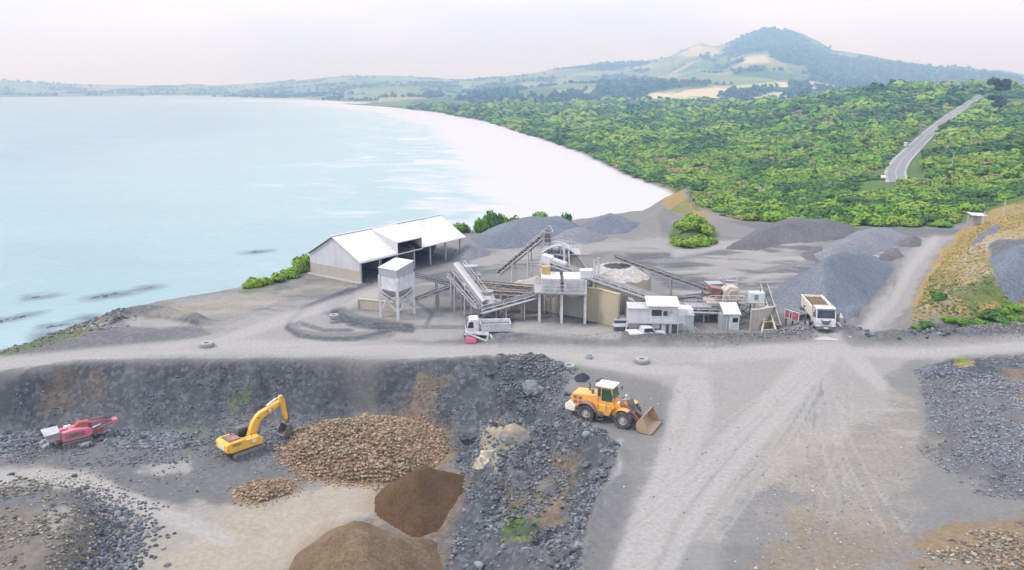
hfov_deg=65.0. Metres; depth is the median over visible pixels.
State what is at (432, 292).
conveyor
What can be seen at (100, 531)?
boulder
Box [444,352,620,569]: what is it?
rubble
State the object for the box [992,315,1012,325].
shrub
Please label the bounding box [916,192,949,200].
shrub
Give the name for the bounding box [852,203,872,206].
shrub
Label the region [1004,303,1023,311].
shrub
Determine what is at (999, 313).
shrub
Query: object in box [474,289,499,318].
crusher
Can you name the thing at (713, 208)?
shrub
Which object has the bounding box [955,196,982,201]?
shrub
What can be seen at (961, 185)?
shrub
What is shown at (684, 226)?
shrub
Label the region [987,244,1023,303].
gravel pile
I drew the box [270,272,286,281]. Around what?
shrub
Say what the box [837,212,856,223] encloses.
shrub
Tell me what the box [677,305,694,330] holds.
container
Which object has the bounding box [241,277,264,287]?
shrub
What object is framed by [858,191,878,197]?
shrub
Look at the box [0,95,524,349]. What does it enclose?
sea
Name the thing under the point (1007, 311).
shrub
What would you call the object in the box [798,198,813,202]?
shrub
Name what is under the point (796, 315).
feed hopper
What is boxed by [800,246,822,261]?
gravel pile
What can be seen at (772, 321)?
trestle
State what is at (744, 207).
shrub
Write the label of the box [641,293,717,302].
conveyor
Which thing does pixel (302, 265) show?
shrub
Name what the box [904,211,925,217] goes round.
shrub
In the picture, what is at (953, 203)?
shrub
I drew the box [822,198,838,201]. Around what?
shrub
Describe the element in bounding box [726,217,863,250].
gravel pile
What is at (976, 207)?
shrub
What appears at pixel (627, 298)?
chute
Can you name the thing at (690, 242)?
shrub
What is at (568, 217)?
shrub
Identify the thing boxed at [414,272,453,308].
conveyor
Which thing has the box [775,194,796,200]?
shrub
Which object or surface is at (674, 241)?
shrub
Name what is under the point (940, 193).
shrub
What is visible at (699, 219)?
shrub
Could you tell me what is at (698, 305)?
support frame
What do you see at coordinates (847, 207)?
shrub
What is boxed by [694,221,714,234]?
shrub
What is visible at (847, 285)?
gravel pile
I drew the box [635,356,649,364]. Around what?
old tyre
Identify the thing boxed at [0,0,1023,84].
sky
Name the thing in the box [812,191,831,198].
shrub
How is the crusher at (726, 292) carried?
on the ground at (358, 357)
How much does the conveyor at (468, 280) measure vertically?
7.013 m
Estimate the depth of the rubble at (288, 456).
77.24 m
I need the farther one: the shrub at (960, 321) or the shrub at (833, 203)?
the shrub at (833, 203)
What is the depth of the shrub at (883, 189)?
265.18 m
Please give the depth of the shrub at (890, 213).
185.85 m
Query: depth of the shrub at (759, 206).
210.13 m
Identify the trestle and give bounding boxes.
[761,305,775,330]
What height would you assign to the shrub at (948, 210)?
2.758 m
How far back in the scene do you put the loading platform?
102.97 m
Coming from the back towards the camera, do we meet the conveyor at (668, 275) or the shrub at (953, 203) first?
the shrub at (953, 203)
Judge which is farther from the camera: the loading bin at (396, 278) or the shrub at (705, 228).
the shrub at (705, 228)
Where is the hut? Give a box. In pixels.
[718,302,741,329]
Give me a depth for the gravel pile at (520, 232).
157.32 m
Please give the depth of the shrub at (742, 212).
195.37 m
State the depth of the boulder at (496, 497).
67.56 m
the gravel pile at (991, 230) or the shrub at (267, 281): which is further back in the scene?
the gravel pile at (991, 230)
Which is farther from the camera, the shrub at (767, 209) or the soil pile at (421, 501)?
the shrub at (767, 209)
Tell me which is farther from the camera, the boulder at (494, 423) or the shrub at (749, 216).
the shrub at (749, 216)
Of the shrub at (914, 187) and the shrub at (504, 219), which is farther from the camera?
the shrub at (914, 187)
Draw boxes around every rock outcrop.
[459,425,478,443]
[472,448,501,470]
[498,423,531,450]
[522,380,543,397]
[533,478,557,496]
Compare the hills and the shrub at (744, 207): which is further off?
the hills
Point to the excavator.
(243, 441)
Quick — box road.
[887,94,982,181]
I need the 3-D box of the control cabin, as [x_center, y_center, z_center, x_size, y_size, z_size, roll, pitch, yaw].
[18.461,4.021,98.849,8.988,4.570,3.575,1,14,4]
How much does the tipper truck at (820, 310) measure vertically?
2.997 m
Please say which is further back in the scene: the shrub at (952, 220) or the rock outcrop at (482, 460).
the shrub at (952, 220)
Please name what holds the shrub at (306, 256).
on the ground at (358, 357)
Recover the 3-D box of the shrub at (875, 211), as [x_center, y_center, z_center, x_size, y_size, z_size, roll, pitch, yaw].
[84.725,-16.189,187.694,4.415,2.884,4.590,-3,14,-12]
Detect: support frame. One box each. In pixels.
[451,279,466,302]
[685,296,711,320]
[701,281,723,306]
[737,292,754,320]
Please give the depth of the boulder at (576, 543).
52.84 m
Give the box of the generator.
[746,288,766,303]
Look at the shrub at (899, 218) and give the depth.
179.18 m
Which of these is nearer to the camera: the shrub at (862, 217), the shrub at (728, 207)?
the shrub at (862, 217)
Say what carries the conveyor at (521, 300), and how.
on the ground at (358, 357)
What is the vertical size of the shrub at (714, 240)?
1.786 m
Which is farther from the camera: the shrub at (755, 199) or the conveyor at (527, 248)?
the shrub at (755, 199)
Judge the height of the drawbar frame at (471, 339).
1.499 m
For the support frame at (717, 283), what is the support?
on the ground at (358, 357)
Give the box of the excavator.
[216,395,292,460]
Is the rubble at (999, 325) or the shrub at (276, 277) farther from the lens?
the shrub at (276, 277)
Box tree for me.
[986,77,1011,111]
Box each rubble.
[0,306,144,360]
[0,363,486,466]
[0,423,305,453]
[1,436,297,495]
[15,466,175,569]
[227,474,317,508]
[272,391,459,491]
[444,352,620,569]
[495,324,816,347]
[587,377,916,569]
[828,313,1023,345]
[912,353,1023,499]
[919,519,1023,569]
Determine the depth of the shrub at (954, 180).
260.19 m
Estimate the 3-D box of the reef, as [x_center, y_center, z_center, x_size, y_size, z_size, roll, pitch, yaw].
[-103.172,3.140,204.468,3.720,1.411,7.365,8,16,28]
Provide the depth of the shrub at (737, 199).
255.45 m
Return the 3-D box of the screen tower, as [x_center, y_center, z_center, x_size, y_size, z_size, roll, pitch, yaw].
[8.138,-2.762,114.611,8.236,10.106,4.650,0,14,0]
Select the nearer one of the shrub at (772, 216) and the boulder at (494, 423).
the boulder at (494, 423)
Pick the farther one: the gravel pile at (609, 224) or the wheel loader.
the gravel pile at (609, 224)
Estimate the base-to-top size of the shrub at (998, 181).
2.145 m
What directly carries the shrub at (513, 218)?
on the ground at (358, 357)
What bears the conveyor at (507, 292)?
on the ground at (358, 357)
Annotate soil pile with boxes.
[289,520,442,569]
[374,465,464,536]
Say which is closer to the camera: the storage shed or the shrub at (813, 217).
the storage shed
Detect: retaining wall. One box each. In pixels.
[357,298,400,312]
[489,282,583,317]
[586,287,620,325]
[749,306,776,330]
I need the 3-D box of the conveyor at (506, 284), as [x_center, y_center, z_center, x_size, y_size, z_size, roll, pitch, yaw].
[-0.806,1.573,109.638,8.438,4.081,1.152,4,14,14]
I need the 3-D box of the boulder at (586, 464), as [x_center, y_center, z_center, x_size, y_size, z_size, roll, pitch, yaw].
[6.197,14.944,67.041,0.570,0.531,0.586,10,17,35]
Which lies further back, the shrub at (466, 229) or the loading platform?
the shrub at (466, 229)
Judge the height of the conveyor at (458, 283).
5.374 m
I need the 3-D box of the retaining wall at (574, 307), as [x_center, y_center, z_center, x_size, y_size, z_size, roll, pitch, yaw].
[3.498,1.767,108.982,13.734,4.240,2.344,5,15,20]
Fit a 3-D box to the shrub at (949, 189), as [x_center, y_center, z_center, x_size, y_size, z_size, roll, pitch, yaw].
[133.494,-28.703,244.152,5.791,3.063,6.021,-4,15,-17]
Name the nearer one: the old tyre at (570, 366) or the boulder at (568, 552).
the boulder at (568, 552)
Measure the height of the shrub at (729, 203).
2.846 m
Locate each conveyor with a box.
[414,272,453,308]
[415,283,457,311]
[446,271,479,310]
[451,260,494,315]
[476,280,533,310]
[478,292,536,318]
[484,288,533,313]
[495,226,552,282]
[539,271,591,312]
[540,253,687,304]
[614,254,718,296]
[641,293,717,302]
[688,304,722,321]
[760,283,780,327]
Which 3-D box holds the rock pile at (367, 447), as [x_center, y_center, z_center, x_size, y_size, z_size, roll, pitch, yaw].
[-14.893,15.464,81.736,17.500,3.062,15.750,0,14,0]
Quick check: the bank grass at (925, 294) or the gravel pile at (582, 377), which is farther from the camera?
the bank grass at (925, 294)
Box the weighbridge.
[799,320,838,340]
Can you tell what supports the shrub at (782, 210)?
on the ground at (358, 357)
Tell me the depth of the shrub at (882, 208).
192.27 m
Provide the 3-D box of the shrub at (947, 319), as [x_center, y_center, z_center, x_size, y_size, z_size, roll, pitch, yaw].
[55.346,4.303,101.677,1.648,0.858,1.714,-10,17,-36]
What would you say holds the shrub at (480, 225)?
on the ground at (358, 357)
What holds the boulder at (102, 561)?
on the ground at (358, 357)
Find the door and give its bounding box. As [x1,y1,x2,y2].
[661,324,665,331]
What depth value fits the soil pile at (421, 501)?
69.22 m
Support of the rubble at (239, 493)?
on the ground at (358, 357)
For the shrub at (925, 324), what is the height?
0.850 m
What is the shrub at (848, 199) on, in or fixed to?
on the ground at (358, 357)
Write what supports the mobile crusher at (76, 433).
on the ground at (358, 357)
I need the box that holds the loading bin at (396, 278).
[378,257,415,320]
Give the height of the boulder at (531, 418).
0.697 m
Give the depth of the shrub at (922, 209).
188.55 m
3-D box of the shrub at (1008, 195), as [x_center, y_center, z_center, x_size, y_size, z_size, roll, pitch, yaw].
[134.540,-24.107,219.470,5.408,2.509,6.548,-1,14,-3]
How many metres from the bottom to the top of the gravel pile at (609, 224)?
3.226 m
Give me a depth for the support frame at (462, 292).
114.58 m
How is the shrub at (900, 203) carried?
on the ground at (358, 357)
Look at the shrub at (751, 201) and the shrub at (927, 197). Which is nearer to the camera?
the shrub at (927, 197)
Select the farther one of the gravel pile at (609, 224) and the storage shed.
the gravel pile at (609, 224)
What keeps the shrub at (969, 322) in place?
on the ground at (358, 357)
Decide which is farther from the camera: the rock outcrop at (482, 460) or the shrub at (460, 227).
the shrub at (460, 227)
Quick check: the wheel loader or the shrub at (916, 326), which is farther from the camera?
the shrub at (916, 326)
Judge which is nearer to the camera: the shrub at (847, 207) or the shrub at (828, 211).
the shrub at (828, 211)
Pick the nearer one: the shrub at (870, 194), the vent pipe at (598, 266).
the vent pipe at (598, 266)
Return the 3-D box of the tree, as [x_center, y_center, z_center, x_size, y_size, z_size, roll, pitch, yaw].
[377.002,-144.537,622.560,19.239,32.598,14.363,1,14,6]
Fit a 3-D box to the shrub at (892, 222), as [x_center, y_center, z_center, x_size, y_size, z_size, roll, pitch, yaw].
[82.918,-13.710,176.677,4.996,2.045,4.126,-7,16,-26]
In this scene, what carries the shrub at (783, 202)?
on the ground at (358, 357)
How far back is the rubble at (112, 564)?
65.10 m
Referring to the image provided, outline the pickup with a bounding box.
[625,324,665,334]
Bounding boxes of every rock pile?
[239,478,296,501]
[286,413,448,483]
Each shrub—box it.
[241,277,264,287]
[258,277,272,284]
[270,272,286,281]
[280,267,300,278]
[291,256,309,272]
[295,253,309,262]
[453,222,464,231]
[461,222,470,232]
[473,217,488,232]
[483,209,501,228]
[499,213,509,223]
[509,215,518,220]
[532,211,547,216]
[560,212,571,220]
[670,236,683,245]
[672,220,699,231]
[677,237,699,247]
[681,213,707,223]
[693,234,710,246]
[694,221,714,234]
[708,236,718,244]
[710,205,725,211]
[715,205,734,210]
[722,202,736,206]
[727,197,750,202]
[730,209,745,213]
[734,206,752,209]
[736,210,747,214]
[739,212,758,220]
[745,200,765,203]
[748,210,768,218]
[750,197,762,200]
[752,203,767,208]
[758,209,794,222]
[759,207,775,211]
[763,204,789,210]
[767,199,792,206]
[774,208,792,215]
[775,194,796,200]
[791,207,824,217]
[796,205,812,207]
[798,192,813,198]
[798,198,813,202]
[799,214,823,218]
[805,202,821,205]
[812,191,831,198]
[814,206,849,217]
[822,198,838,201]
[824,188,839,193]
[825,200,844,205]
[829,217,842,221]
[836,195,867,202]
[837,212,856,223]
[843,204,867,208]
[848,210,887,224]
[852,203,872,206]
[852,206,867,209]
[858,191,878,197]
[865,214,890,225]
[866,210,881,215]
[868,203,892,213]
[875,188,892,193]
[880,192,912,198]
[884,199,908,203]
[884,211,902,216]
[885,218,898,226]
[894,215,906,219]
[896,189,916,194]
[896,199,924,204]
[896,200,928,208]
[900,208,928,213]
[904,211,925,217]
[909,186,921,189]
[909,213,930,225]
[911,324,921,328]
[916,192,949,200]
[916,207,928,211]
[919,320,934,327]
[923,210,951,222]
[925,191,949,196]
[927,221,953,226]
[929,204,960,212]
[930,291,947,300]
[937,205,961,213]
[939,186,959,192]
[941,316,955,322]
[947,201,960,205]
[948,218,958,222]
[949,176,972,184]
[955,182,978,188]
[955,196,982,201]
[955,317,967,324]
[956,357,970,361]
[957,202,987,211]
[959,319,977,326]
[969,318,986,324]
[975,182,1007,190]
[976,189,1012,198]
[976,309,997,320]
[986,308,1006,319]
[991,180,1008,183]
[992,198,1009,201]
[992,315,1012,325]
[994,306,1015,315]
[995,192,1017,198]
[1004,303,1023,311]
[1007,314,1023,321]
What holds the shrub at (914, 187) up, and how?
on the ground at (358, 357)
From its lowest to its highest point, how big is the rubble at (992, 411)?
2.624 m
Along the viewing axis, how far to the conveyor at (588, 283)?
107.08 m
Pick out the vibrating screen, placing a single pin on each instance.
(551, 270)
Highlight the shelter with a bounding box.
[967,212,987,225]
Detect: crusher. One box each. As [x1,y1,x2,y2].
[39,414,117,447]
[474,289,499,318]
[702,277,747,318]
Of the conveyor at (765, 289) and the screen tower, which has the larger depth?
the screen tower
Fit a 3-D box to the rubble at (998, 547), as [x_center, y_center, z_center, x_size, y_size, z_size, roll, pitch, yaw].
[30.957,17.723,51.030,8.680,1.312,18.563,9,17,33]
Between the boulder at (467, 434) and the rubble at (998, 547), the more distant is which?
the boulder at (467, 434)
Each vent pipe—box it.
[593,260,596,286]
[597,257,600,275]
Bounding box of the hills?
[0,28,1023,104]
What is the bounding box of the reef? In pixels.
[92,292,118,297]
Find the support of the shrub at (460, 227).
on the ground at (358, 357)
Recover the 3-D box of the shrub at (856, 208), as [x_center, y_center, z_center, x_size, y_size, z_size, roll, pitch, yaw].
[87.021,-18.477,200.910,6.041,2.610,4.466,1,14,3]
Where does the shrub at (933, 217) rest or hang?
on the ground at (358, 357)
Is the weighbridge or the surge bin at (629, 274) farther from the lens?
the surge bin at (629, 274)
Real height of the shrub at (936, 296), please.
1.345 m
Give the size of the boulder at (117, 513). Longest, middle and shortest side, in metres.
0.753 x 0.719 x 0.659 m
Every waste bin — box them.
[612,323,629,330]
[614,317,626,322]
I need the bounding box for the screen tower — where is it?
[540,229,586,284]
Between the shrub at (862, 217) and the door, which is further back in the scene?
the shrub at (862, 217)
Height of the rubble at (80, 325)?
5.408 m
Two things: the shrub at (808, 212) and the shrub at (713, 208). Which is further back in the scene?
the shrub at (713, 208)
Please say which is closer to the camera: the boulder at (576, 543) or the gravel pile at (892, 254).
the boulder at (576, 543)
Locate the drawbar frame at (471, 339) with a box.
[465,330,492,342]
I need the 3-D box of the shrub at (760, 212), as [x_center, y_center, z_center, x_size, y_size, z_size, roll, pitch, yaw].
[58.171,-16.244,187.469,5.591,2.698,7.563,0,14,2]
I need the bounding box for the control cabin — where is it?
[626,296,698,333]
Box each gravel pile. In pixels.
[453,239,490,260]
[470,216,579,248]
[514,275,562,284]
[552,227,608,244]
[574,373,589,381]
[579,213,640,234]
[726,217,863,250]
[771,251,893,322]
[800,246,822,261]
[813,227,909,260]
[878,248,903,260]
[898,235,921,247]
[971,224,999,244]
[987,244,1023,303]
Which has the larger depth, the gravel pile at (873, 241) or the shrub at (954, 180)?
the shrub at (954, 180)
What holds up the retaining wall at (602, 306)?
on the ground at (358, 357)
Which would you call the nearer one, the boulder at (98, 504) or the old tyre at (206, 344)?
the boulder at (98, 504)
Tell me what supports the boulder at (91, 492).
on the ground at (358, 357)
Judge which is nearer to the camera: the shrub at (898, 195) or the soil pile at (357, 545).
the soil pile at (357, 545)
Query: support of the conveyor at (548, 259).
on the ground at (358, 357)
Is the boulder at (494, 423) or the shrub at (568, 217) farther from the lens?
the shrub at (568, 217)
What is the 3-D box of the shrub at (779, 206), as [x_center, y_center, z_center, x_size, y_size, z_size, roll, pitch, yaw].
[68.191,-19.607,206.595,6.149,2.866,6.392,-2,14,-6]
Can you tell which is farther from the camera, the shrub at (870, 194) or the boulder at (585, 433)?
the shrub at (870, 194)
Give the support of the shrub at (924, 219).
on the ground at (358, 357)
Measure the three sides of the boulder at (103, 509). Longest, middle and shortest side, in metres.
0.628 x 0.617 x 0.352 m
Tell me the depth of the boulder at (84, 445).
81.85 m
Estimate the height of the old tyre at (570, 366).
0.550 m
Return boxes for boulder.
[80,442,88,447]
[87,490,94,495]
[94,502,101,506]
[96,528,103,535]
[99,507,106,511]
[99,558,107,565]
[113,522,121,528]
[114,510,121,516]
[115,565,123,569]
[119,516,126,522]
[126,531,134,535]
[475,561,483,568]
[487,372,494,378]
[489,421,497,426]
[492,494,499,500]
[528,415,536,421]
[553,555,559,561]
[554,420,559,427]
[560,512,570,517]
[562,548,571,559]
[572,540,582,548]
[582,431,589,436]
[582,461,589,467]
[586,354,591,359]
[599,473,607,477]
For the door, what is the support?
in the control cabin
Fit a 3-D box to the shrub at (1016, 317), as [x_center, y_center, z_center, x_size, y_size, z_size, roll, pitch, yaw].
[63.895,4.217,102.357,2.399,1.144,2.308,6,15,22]
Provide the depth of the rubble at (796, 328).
96.83 m
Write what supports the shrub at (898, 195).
on the ground at (358, 357)
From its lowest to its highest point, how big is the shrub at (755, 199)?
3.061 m
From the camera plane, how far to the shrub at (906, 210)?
183.55 m
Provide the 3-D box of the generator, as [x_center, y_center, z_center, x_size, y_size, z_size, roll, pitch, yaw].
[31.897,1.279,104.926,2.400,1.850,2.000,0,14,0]
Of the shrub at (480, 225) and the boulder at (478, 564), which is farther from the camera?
the shrub at (480, 225)
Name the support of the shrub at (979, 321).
on the ground at (358, 357)
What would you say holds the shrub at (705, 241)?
on the ground at (358, 357)
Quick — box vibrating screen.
[550,265,587,279]
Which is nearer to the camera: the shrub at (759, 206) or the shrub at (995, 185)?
the shrub at (759, 206)
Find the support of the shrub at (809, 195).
on the ground at (358, 357)
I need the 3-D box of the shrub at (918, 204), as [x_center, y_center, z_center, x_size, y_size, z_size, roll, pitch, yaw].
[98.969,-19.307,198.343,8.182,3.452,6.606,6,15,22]
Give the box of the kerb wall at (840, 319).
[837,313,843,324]
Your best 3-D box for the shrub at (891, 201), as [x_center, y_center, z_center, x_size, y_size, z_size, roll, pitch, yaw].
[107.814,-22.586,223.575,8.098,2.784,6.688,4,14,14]
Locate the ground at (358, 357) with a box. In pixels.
[0,91,1023,569]
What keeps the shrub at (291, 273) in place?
on the ground at (358, 357)
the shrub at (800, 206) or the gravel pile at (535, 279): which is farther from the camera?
the shrub at (800, 206)
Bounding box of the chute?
[623,291,634,313]
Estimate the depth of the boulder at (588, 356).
90.39 m
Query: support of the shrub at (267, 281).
on the ground at (358, 357)
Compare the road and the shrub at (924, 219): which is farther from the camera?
the road
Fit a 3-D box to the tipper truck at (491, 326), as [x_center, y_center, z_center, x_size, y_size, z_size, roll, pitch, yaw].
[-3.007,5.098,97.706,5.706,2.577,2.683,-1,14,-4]
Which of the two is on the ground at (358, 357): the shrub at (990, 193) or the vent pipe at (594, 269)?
the shrub at (990, 193)
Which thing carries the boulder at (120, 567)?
on the ground at (358, 357)
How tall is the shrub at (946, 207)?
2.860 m
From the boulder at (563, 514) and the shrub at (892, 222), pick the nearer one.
the boulder at (563, 514)
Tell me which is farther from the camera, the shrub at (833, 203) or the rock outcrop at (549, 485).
the shrub at (833, 203)
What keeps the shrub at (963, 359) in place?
on the rubble at (992, 411)
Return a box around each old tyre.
[199,341,213,347]
[329,313,338,322]
[564,362,575,369]
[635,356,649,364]
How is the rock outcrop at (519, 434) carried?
on the ground at (358, 357)
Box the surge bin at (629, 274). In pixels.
[588,262,650,310]
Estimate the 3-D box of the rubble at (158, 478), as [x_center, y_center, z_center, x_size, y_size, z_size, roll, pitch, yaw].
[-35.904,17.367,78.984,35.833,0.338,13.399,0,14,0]
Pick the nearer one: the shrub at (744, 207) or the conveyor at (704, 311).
the conveyor at (704, 311)
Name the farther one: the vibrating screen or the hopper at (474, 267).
the hopper at (474, 267)
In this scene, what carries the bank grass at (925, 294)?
on the ground at (358, 357)
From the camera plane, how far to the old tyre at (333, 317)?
104.20 m
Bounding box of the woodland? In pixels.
[0,26,1023,101]
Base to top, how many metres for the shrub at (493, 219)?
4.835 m
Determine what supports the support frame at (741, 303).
on the ground at (358, 357)
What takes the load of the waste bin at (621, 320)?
on the ground at (358, 357)
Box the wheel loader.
[565,379,662,434]
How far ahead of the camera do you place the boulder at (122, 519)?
67.97 m
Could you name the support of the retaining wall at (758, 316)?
on the ground at (358, 357)
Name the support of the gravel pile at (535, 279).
on the ground at (358, 357)
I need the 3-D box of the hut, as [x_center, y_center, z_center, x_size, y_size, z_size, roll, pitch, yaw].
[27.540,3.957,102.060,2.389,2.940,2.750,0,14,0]
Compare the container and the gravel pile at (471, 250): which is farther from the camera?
the gravel pile at (471, 250)
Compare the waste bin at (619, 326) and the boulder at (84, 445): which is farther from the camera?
the waste bin at (619, 326)
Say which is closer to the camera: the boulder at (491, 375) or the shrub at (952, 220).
the boulder at (491, 375)
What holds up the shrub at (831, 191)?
on the ground at (358, 357)
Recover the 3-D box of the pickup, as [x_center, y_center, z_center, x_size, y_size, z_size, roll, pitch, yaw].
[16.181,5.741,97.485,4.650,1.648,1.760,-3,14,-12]
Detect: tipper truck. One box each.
[464,315,510,338]
[800,294,839,329]
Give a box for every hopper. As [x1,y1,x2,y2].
[463,264,481,288]
[784,305,806,325]
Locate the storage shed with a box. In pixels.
[307,214,465,283]
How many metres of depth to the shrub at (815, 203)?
232.06 m
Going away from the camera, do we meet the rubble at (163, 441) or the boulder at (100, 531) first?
the boulder at (100, 531)
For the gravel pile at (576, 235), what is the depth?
158.63 m
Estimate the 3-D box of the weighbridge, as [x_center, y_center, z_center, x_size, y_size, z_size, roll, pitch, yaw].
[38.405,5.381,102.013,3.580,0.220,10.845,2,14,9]
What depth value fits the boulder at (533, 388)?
85.80 m
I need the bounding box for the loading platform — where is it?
[533,265,592,323]
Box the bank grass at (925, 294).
[913,204,1023,320]
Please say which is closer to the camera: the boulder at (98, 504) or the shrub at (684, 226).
the boulder at (98, 504)
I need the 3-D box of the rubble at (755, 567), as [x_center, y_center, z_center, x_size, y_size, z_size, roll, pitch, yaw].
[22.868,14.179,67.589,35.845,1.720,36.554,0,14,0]
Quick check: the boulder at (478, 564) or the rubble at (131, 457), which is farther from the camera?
the rubble at (131, 457)
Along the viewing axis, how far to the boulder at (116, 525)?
66.91 m
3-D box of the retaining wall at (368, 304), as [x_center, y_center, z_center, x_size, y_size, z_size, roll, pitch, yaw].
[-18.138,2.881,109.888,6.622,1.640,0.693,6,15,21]
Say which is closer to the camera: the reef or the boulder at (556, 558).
the boulder at (556, 558)
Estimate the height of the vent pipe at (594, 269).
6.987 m
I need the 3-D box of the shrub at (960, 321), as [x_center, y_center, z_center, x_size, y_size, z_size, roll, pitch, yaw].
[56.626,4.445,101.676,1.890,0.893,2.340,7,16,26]
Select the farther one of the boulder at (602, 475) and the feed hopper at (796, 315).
the feed hopper at (796, 315)
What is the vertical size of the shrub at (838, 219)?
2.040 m
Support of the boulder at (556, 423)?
on the ground at (358, 357)
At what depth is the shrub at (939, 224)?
173.11 m
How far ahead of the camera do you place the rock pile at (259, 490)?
72.63 m
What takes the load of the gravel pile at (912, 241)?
on the ground at (358, 357)
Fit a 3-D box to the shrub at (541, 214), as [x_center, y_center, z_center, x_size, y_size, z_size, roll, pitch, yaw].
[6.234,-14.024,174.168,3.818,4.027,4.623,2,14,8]
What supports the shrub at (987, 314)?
on the ground at (358, 357)
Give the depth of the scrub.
537.61 m
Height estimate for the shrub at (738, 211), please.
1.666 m
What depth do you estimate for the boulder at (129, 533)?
66.00 m
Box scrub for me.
[406,78,1023,227]
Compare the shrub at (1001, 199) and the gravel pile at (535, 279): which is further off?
the shrub at (1001, 199)

